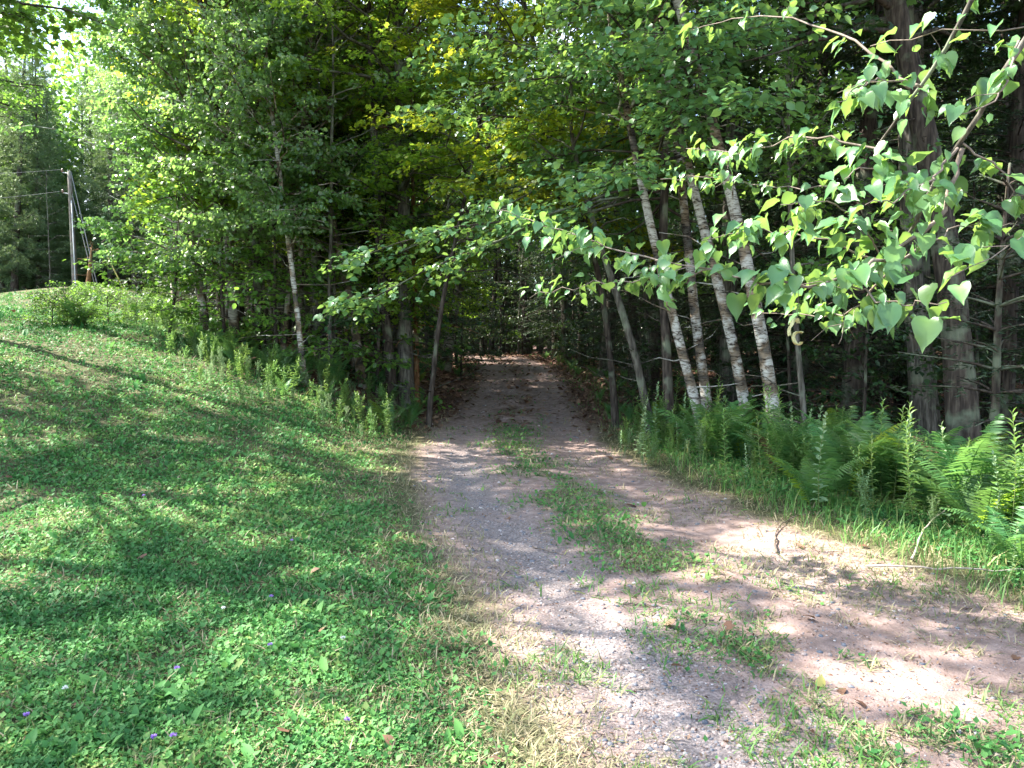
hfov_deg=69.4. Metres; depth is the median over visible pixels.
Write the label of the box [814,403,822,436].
leafy weed
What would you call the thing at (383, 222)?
bare pole tree
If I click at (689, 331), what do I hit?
bare pole tree
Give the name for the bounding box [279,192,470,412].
sapling
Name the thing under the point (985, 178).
maple tree
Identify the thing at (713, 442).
fern
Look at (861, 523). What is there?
verge grass
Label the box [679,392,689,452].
leafy weed
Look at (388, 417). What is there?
leafy weed
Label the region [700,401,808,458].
fern
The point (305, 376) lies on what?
leafy weed
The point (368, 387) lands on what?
leafy weed
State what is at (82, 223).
guy wire
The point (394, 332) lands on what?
maple tree
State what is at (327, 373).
leafy weed
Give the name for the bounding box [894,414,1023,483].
fern
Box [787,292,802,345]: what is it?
curled leaf cluster
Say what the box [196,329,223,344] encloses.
fern
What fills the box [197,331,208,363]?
leafy weed
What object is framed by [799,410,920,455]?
fern
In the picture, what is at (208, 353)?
leafy weed
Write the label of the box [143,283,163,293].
bush
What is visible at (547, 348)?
spruce tree
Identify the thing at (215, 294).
sapling
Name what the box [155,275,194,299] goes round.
sapling
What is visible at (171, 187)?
sapling
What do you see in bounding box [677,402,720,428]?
fern
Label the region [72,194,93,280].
guy wire
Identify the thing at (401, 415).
leafy weed
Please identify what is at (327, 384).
leafy weed
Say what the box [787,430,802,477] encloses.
leafy weed
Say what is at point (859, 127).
maple tree
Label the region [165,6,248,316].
bare pole tree
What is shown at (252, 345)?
fern
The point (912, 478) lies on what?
leafy weed
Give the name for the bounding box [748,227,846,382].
sapling
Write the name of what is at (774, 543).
fallen branch
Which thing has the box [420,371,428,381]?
fern
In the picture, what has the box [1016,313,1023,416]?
sapling
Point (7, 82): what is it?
maple tree
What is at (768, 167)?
maple tree
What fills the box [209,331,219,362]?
leafy weed
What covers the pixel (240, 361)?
leafy weed
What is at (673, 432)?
leafy weed
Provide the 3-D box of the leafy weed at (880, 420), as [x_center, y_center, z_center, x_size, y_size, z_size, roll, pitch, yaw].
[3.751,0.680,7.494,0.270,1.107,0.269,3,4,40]
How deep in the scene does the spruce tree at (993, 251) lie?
18.15 m
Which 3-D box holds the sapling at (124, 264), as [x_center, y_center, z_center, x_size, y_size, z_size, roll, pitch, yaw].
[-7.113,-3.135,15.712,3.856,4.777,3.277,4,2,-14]
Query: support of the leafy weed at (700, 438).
on the ground at (414, 497)
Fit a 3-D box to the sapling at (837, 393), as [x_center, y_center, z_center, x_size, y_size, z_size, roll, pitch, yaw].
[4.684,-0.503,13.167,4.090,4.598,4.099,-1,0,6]
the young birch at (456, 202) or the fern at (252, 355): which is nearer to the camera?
the fern at (252, 355)
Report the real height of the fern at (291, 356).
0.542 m
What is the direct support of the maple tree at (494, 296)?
on the ground at (414, 497)
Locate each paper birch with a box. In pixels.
[0,0,253,333]
[529,0,752,443]
[572,0,741,415]
[579,0,801,452]
[659,0,780,435]
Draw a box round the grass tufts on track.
[416,411,1023,767]
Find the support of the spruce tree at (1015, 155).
on the ground at (414, 497)
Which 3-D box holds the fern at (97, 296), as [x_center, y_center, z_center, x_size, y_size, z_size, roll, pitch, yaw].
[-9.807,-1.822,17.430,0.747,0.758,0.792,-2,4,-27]
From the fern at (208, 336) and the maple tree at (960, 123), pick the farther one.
the maple tree at (960, 123)
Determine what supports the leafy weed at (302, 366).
on the ground at (414, 497)
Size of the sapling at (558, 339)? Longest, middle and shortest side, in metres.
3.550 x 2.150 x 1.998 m
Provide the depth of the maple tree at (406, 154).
14.81 m
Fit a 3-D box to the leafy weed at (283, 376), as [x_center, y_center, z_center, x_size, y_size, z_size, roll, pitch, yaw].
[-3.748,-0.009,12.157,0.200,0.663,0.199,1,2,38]
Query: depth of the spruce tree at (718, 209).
16.37 m
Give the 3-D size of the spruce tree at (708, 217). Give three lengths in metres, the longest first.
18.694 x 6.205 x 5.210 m
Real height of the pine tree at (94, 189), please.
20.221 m
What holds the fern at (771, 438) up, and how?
on the ground at (414, 497)
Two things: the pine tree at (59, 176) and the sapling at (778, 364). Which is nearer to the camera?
the sapling at (778, 364)
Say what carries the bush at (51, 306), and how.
on the ground at (414, 497)
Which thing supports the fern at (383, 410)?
on the ground at (414, 497)
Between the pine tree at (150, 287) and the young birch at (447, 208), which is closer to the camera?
the young birch at (447, 208)
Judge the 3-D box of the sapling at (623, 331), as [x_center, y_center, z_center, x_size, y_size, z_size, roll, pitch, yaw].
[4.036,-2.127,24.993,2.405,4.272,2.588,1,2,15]
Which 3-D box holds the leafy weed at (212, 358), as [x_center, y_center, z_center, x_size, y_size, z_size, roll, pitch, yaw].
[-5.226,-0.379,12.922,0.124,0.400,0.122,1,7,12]
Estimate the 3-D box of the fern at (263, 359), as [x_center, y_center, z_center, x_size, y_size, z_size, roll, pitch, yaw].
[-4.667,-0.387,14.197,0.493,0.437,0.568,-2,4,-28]
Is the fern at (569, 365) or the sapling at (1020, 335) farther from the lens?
the fern at (569, 365)
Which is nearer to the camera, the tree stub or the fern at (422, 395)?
the fern at (422, 395)
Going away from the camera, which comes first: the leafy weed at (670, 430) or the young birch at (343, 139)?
the leafy weed at (670, 430)
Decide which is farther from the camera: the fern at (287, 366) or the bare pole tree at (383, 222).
the bare pole tree at (383, 222)
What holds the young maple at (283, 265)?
on the ground at (414, 497)
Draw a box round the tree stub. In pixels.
[84,242,96,286]
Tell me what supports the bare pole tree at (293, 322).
on the ground at (414, 497)
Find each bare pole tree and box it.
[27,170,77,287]
[164,133,215,302]
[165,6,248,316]
[196,11,270,333]
[216,1,354,350]
[229,66,297,336]
[239,3,366,355]
[265,188,304,339]
[269,0,400,381]
[270,246,327,346]
[281,257,308,340]
[324,53,393,364]
[335,114,392,373]
[337,2,396,372]
[345,57,437,381]
[387,56,459,354]
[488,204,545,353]
[561,34,705,403]
[679,207,692,359]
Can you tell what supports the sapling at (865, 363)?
on the ground at (414, 497)
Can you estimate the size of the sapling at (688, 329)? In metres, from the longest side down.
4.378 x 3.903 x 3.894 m
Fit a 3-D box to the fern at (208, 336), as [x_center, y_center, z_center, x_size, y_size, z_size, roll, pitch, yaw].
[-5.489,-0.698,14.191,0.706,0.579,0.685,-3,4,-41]
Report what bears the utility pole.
on the ground at (414, 497)
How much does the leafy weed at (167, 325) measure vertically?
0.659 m
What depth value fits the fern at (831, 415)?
9.30 m
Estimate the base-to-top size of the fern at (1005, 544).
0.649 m
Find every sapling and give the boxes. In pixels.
[62,117,261,335]
[100,104,323,339]
[105,203,207,306]
[146,104,362,347]
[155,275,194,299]
[157,211,246,311]
[162,187,304,327]
[189,245,268,321]
[208,98,461,369]
[215,236,303,329]
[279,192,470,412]
[323,156,481,386]
[346,259,442,355]
[370,269,464,360]
[418,288,486,355]
[419,219,515,364]
[419,256,463,360]
[419,284,507,379]
[423,254,501,357]
[445,289,479,352]
[460,272,507,354]
[471,277,540,352]
[476,252,559,353]
[485,288,545,353]
[498,239,589,353]
[526,307,550,354]
[529,265,602,357]
[532,246,619,359]
[532,287,560,356]
[538,232,624,364]
[554,290,625,367]
[561,245,671,366]
[562,237,649,355]
[574,269,626,359]
[575,261,624,366]
[596,261,643,374]
[607,298,662,408]
[610,231,756,406]
[617,263,748,390]
[624,273,685,388]
[638,229,710,349]
[660,227,896,430]
[661,229,741,359]
[671,253,710,350]
[673,278,817,415]
[683,277,743,360]
[717,26,924,426]
[740,325,780,392]
[743,284,819,412]
[747,268,936,441]
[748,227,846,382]
[752,286,942,422]
[808,291,943,424]
[867,148,1023,433]
[891,163,1023,519]
[891,284,1023,424]
[934,277,1023,378]
[939,260,1017,403]
[961,199,1023,376]
[971,293,1023,450]
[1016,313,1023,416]
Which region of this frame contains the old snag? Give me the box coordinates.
[277,0,437,406]
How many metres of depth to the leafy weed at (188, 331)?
14.00 m
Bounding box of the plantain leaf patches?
[0,311,1023,767]
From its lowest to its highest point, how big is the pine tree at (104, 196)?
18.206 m
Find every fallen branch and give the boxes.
[532,546,563,554]
[624,603,660,606]
[627,687,652,691]
[773,512,813,553]
[865,565,1023,571]
[910,506,949,559]
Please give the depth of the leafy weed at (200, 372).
12.05 m
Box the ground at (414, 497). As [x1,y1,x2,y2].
[0,287,1023,767]
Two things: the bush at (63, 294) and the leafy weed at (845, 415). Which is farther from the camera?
the bush at (63, 294)
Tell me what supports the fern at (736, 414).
on the ground at (414, 497)
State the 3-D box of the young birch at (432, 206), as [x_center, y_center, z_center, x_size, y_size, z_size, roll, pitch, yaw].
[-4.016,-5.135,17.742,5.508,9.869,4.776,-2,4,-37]
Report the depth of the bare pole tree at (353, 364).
17.29 m
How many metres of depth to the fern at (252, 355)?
14.56 m
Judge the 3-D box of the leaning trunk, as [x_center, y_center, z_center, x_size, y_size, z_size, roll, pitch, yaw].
[1.443,-2.499,12.140,3.962,7.358,3.398,0,3,0]
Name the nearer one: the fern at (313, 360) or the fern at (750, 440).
the fern at (750, 440)
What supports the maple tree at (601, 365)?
on the ground at (414, 497)
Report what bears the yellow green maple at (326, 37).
on the ground at (414, 497)
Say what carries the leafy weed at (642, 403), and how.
on the ground at (414, 497)
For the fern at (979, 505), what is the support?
on the ground at (414, 497)
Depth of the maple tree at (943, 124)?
20.29 m
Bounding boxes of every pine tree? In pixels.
[0,0,77,291]
[0,5,78,289]
[0,36,92,292]
[0,91,34,282]
[1,28,80,282]
[9,67,105,289]
[25,98,94,281]
[44,0,158,287]
[60,79,106,281]
[62,65,130,288]
[79,100,146,290]
[92,85,122,281]
[96,15,167,293]
[126,90,194,293]
[129,94,194,299]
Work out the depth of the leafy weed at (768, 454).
8.62 m
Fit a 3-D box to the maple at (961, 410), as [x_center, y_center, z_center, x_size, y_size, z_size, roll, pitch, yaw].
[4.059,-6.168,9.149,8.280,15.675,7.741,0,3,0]
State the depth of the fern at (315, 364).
15.35 m
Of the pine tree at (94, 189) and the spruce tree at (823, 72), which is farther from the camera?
the pine tree at (94, 189)
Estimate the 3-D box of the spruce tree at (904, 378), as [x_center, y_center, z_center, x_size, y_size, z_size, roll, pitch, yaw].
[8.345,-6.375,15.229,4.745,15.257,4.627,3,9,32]
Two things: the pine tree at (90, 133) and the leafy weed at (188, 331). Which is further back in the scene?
the pine tree at (90, 133)
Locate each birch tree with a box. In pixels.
[69,0,186,318]
[83,0,336,342]
[96,3,194,306]
[192,0,458,388]
[409,18,506,354]
[422,0,549,371]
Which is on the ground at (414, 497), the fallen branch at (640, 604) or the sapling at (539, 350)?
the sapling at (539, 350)
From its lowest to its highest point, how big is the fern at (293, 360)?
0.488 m
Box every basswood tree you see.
[313,0,974,444]
[478,0,1023,352]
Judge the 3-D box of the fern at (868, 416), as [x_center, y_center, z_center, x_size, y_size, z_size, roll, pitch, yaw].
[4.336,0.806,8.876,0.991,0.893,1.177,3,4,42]
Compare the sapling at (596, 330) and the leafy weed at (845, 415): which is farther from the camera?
the sapling at (596, 330)
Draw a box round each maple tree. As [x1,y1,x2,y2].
[0,0,83,124]
[0,0,126,89]
[0,14,52,143]
[119,0,386,354]
[163,10,366,329]
[188,0,439,364]
[230,0,534,409]
[308,0,499,368]
[359,0,507,359]
[446,71,515,352]
[457,26,534,349]
[457,81,550,352]
[462,70,539,350]
[471,2,552,354]
[478,0,611,361]
[497,4,645,363]
[527,0,742,376]
[537,4,776,390]
[563,1,762,396]
[605,1,751,341]
[615,0,869,408]
[692,0,859,362]
[714,50,781,249]
[737,48,833,312]
[740,2,865,251]
[756,0,1013,432]
[758,0,1009,423]
[770,0,1023,435]
[810,10,931,358]
[860,0,1008,236]
[884,0,1023,433]
[930,3,1022,364]
[933,11,996,209]
[940,0,1009,62]
[961,72,997,280]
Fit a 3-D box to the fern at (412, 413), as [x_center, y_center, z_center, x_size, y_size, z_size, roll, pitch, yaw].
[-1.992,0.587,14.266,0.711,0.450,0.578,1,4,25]
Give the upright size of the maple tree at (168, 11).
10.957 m
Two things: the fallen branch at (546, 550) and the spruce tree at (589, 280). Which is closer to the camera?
the fallen branch at (546, 550)
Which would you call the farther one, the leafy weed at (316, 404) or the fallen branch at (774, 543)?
the leafy weed at (316, 404)
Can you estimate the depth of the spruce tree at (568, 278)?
39.28 m
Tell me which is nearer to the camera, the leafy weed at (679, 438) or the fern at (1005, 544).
the fern at (1005, 544)
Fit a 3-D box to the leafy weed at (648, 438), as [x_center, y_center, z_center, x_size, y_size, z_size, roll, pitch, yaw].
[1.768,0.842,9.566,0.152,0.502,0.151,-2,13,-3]
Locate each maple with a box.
[104,1,267,331]
[111,0,216,308]
[118,8,278,329]
[121,0,291,336]
[153,0,384,340]
[167,0,418,348]
[258,0,490,368]
[266,32,503,374]
[306,0,505,405]
[317,0,429,345]
[318,0,706,426]
[326,0,634,426]
[417,170,522,364]
[678,0,981,443]
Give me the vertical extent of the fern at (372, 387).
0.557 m
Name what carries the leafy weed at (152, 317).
on the ground at (414, 497)
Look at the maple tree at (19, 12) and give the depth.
9.09 m
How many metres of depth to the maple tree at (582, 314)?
28.76 m
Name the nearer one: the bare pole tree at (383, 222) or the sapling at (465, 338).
the bare pole tree at (383, 222)
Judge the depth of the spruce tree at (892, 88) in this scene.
21.53 m
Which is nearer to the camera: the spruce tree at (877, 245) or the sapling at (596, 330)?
the spruce tree at (877, 245)
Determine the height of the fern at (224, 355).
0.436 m
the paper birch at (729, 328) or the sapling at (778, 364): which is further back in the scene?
the sapling at (778, 364)
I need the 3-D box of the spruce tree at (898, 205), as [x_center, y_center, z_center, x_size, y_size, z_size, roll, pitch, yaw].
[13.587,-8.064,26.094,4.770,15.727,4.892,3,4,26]
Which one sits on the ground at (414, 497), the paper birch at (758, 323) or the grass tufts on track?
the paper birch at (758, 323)
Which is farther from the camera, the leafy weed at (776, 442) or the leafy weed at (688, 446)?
the leafy weed at (688, 446)
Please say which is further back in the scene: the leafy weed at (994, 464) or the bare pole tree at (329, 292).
the bare pole tree at (329, 292)
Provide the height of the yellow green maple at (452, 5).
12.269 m
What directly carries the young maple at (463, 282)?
on the ground at (414, 497)
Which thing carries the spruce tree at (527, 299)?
on the ground at (414, 497)
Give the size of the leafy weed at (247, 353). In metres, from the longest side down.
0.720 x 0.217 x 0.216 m
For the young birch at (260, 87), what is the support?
on the ground at (414, 497)
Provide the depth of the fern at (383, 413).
13.28 m
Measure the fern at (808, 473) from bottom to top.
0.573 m
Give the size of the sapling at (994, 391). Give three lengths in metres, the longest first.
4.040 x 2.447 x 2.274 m
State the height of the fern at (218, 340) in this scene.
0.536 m
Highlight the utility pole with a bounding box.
[61,169,77,286]
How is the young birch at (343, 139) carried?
on the ground at (414, 497)
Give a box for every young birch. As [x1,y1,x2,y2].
[101,0,274,336]
[139,0,349,382]
[190,2,388,345]
[257,0,444,362]
[387,113,513,355]
[410,114,495,376]
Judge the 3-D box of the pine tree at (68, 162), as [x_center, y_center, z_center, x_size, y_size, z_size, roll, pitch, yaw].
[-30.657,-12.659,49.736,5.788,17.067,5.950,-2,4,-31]
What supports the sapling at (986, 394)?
on the ground at (414, 497)
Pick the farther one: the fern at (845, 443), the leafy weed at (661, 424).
the leafy weed at (661, 424)
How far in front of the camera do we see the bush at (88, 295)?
19.25 m
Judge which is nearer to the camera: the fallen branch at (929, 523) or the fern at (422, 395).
the fallen branch at (929, 523)
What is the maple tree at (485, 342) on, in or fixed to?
on the ground at (414, 497)
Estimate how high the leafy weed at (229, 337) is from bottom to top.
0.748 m
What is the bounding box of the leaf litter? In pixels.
[10,310,1023,765]
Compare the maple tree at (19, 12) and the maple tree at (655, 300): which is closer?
the maple tree at (19, 12)
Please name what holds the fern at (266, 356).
on the ground at (414, 497)
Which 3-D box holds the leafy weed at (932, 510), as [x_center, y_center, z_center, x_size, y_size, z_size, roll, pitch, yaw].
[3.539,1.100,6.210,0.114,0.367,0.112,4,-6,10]
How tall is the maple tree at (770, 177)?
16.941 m
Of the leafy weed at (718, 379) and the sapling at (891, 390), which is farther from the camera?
the sapling at (891, 390)
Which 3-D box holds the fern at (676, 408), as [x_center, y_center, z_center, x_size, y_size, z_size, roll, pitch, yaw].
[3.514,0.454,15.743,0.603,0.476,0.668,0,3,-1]
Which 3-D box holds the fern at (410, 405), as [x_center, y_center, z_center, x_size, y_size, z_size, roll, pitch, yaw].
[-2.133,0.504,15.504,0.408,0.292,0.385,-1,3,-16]
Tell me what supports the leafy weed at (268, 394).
on the ground at (414, 497)
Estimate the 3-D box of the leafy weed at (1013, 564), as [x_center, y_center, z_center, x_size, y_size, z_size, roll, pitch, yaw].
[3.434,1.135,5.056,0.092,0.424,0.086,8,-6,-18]
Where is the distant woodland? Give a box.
[0,12,1009,349]
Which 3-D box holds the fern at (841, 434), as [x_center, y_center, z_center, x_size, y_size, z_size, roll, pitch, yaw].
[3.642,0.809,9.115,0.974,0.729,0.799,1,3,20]
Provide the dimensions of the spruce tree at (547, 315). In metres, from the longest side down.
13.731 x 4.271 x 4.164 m
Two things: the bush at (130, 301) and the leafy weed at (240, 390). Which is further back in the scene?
the bush at (130, 301)
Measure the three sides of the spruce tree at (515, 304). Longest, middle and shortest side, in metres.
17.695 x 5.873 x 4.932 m
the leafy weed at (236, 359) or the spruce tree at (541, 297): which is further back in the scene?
the spruce tree at (541, 297)
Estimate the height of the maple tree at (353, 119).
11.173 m
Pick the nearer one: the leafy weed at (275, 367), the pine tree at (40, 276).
the leafy weed at (275, 367)
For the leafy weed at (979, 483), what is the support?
on the ground at (414, 497)
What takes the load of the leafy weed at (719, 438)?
on the ground at (414, 497)
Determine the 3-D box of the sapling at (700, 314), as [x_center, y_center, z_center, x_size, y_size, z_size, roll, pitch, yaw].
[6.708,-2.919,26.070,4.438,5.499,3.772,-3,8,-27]
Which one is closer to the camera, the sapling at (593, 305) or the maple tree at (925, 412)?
the maple tree at (925, 412)
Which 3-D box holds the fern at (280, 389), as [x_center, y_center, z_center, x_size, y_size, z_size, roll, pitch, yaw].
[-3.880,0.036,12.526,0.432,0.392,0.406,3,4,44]
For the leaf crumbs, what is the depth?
3.92 m
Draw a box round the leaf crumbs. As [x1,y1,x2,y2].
[13,327,1023,767]
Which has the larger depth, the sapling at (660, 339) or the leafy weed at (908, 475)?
the sapling at (660, 339)
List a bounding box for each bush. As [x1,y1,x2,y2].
[8,288,83,326]
[24,280,104,326]
[46,298,99,324]
[59,290,111,319]
[60,297,112,329]
[66,285,118,319]
[77,282,146,326]
[84,281,107,295]
[105,286,128,300]
[114,296,154,321]
[139,299,163,315]
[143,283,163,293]
[145,298,189,328]
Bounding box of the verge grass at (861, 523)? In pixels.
[147,319,1023,609]
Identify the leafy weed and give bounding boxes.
[133,303,139,325]
[145,299,157,337]
[163,315,171,336]
[165,330,175,359]
[169,313,177,339]
[182,320,194,355]
[182,346,188,367]
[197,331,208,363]
[198,341,203,362]
[198,364,202,378]
[206,348,210,365]
[206,362,213,385]
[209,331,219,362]
[210,352,214,368]
[216,346,223,363]
[218,362,225,381]
[219,355,225,376]
[223,326,233,358]
[226,359,234,385]
[234,350,247,387]
[234,354,240,375]
[234,380,245,407]
[237,343,246,360]
[239,366,251,406]
[241,343,253,377]
[255,360,261,377]
[259,362,272,408]
[265,387,273,410]
[267,344,276,379]
[267,360,277,399]
[268,351,275,378]
[270,356,278,381]
[272,339,283,367]
[277,363,288,399]
[288,357,301,398]
[291,386,295,402]
[298,354,303,383]
[301,369,307,387]
[305,372,311,390]
[309,379,316,407]
[313,395,320,418]
[317,386,324,406]
[319,399,327,424]
[321,363,334,404]
[322,360,331,392]
[327,393,332,408]
[334,364,341,391]
[335,398,343,427]
[339,378,348,410]
[342,384,350,414]
[345,405,349,419]
[350,400,356,422]
[351,418,357,436]
[354,391,364,430]
[363,372,373,399]
[365,407,375,439]
[372,383,382,418]
[372,413,379,438]
[378,382,388,402]
[380,392,393,437]
[382,404,392,435]
[383,418,389,439]
[399,406,403,425]
[619,425,627,450]
[622,416,631,443]
[626,428,632,449]
[630,414,637,438]
[632,397,647,457]
[633,405,642,438]
[635,387,650,433]
[637,433,644,453]
[640,418,645,445]
[641,405,650,455]
[643,431,653,462]
[648,431,659,459]
[649,442,656,463]
[650,381,661,441]
[651,399,666,443]
[652,391,668,443]
[661,420,667,445]
[664,405,675,448]
[665,437,673,464]
[667,419,676,451]
[669,421,677,449]
[673,372,682,432]
[675,430,684,457]
[678,389,688,434]
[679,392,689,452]
[682,403,692,439]
[685,438,691,455]
[693,381,712,454]
[694,423,706,461]
[698,418,710,459]
[708,383,722,422]
[712,375,720,411]
[712,411,725,454]
[715,398,733,460]
[715,407,734,489]
[722,409,733,454]
[742,444,748,477]
[745,429,755,467]
[750,449,757,477]
[752,412,776,499]
[757,383,770,453]
[761,386,774,460]
[764,427,774,476]
[768,423,785,484]
[774,385,786,428]
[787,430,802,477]
[788,402,796,430]
[794,433,814,464]
[809,412,827,506]
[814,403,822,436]
[833,406,853,426]
[845,445,867,507]
[856,469,873,518]
[865,432,882,506]
[870,398,895,499]
[884,405,907,503]
[893,402,922,511]
[898,417,923,520]
[899,412,911,497]
[901,428,931,500]
[901,442,925,509]
[926,494,940,531]
[928,450,953,517]
[935,422,954,521]
[945,437,978,524]
[974,469,984,528]
[987,493,999,544]
[991,450,1006,534]
[997,408,1023,542]
[1005,478,1023,529]
[1006,520,1019,575]
[1013,444,1023,506]
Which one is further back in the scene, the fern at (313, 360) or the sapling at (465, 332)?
the sapling at (465, 332)
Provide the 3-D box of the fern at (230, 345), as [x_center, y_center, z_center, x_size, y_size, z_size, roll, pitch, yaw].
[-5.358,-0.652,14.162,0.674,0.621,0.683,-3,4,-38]
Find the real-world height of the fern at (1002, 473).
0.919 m
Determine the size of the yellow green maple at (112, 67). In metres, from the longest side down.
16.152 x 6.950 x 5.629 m
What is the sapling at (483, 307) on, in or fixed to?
on the ground at (414, 497)
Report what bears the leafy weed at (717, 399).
on the ground at (414, 497)
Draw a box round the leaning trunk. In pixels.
[483,6,714,437]
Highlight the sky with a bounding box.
[0,0,1009,327]
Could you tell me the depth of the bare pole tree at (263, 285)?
17.25 m
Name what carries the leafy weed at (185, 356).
on the ground at (414, 497)
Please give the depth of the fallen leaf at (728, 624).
4.11 m
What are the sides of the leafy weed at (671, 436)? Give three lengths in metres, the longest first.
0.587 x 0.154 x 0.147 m
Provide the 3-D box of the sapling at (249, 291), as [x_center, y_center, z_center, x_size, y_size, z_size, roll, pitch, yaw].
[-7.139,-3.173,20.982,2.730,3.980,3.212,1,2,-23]
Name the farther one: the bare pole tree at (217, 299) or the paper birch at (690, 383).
the bare pole tree at (217, 299)
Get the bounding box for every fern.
[55,296,108,325]
[66,312,90,324]
[91,292,109,320]
[183,328,210,346]
[193,310,227,331]
[195,330,229,349]
[195,342,220,357]
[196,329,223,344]
[203,333,246,360]
[209,331,249,344]
[209,340,235,359]
[216,336,251,357]
[217,334,253,357]
[221,356,253,370]
[222,342,249,363]
[236,343,262,362]
[247,334,263,349]
[251,332,273,350]
[255,353,281,371]
[258,350,290,372]
[262,361,300,381]
[263,340,297,359]
[266,375,292,395]
[268,346,297,366]
[278,363,312,384]
[279,371,303,388]
[286,348,326,376]
[286,351,316,365]
[310,352,344,376]
[311,352,352,382]
[311,380,340,400]
[325,360,349,386]
[341,399,351,407]
[351,371,396,392]
[365,400,411,426]
[367,402,403,419]
[375,379,402,402]
[394,403,424,423]
[404,402,420,411]
[410,402,424,413]
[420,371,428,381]
[420,388,425,401]
[438,358,448,370]
[564,358,577,368]
[574,367,581,373]
[585,365,600,375]
[590,387,608,398]
[605,399,629,416]
[618,403,640,422]
[620,369,627,379]
[623,386,635,395]
[634,404,690,443]
[649,397,662,410]
[653,398,759,457]
[674,398,688,412]
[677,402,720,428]
[687,398,773,459]
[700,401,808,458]
[707,401,786,424]
[726,400,799,451]
[727,422,780,459]
[730,402,765,432]
[732,417,819,474]
[737,404,845,474]
[748,414,850,472]
[766,425,845,471]
[766,454,867,505]
[768,424,849,440]
[782,405,905,472]
[784,408,877,434]
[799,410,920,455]
[799,416,905,496]
[801,417,937,494]
[821,411,936,498]
[832,411,920,440]
[837,420,974,501]
[874,424,1023,491]
[881,431,1023,526]
[888,434,945,509]
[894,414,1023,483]
[899,445,1023,537]
[917,425,1017,445]
[941,498,1023,567]
[943,441,1023,526]
[944,415,1013,456]
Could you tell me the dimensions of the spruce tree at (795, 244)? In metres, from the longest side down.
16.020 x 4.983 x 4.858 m
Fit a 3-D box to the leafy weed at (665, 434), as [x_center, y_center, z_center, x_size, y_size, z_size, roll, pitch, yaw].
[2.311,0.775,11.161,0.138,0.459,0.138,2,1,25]
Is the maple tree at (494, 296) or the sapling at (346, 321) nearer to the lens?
the sapling at (346, 321)
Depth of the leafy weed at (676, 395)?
11.92 m
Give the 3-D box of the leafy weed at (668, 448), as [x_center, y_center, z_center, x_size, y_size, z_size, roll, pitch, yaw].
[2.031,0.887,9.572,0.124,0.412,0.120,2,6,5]
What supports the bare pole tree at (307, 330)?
on the ground at (414, 497)
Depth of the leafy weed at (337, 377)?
14.38 m
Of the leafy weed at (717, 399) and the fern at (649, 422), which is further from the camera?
the fern at (649, 422)
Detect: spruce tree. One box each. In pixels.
[92,45,168,290]
[455,173,504,349]
[479,60,546,352]
[479,246,517,350]
[480,107,548,351]
[490,228,547,351]
[508,34,598,355]
[516,237,586,350]
[519,122,594,346]
[521,129,600,351]
[527,228,560,319]
[553,143,644,356]
[554,19,716,373]
[566,1,711,387]
[615,0,820,382]
[640,189,714,350]
[645,10,757,365]
[660,2,783,391]
[678,0,944,434]
[691,0,940,416]
[701,0,1023,422]
[701,12,858,358]
[703,5,895,411]
[806,2,992,384]
[811,1,1021,423]
[813,10,899,399]
[829,19,939,366]
[871,0,1023,456]
[894,1,1023,401]
[900,13,994,323]
[930,7,1023,351]
[937,28,1023,367]
[977,268,1023,430]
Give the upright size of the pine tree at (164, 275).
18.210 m
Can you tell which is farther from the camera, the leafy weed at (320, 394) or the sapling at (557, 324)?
the sapling at (557, 324)
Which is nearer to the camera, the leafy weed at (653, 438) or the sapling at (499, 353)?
the leafy weed at (653, 438)
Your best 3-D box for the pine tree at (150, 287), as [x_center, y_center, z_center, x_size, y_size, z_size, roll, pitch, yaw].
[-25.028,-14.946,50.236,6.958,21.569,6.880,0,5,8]
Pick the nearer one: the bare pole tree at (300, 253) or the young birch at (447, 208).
the bare pole tree at (300, 253)
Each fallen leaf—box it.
[276,727,291,731]
[664,619,674,624]
[723,620,734,629]
[815,673,825,686]
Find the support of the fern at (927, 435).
on the ground at (414, 497)
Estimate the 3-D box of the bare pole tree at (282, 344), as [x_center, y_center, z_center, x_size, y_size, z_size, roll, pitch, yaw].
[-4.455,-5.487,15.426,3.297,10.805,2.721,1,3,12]
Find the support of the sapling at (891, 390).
on the ground at (414, 497)
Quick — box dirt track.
[411,355,1023,767]
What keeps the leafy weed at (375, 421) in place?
on the ground at (414, 497)
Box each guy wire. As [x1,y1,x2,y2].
[71,173,96,282]
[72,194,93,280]
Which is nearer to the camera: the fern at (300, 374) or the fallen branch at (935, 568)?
the fallen branch at (935, 568)
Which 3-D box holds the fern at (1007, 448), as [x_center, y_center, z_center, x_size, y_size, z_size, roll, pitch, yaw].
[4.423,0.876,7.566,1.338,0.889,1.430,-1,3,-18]
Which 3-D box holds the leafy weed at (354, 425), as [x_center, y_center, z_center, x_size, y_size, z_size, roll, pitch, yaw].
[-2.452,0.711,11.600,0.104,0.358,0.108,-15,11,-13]
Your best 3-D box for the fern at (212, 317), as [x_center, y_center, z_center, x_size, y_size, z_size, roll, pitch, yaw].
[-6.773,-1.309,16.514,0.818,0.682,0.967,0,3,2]
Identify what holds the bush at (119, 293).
on the ground at (414, 497)
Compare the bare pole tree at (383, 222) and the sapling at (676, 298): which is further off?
the sapling at (676, 298)
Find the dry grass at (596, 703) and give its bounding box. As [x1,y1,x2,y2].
[0,289,1023,767]

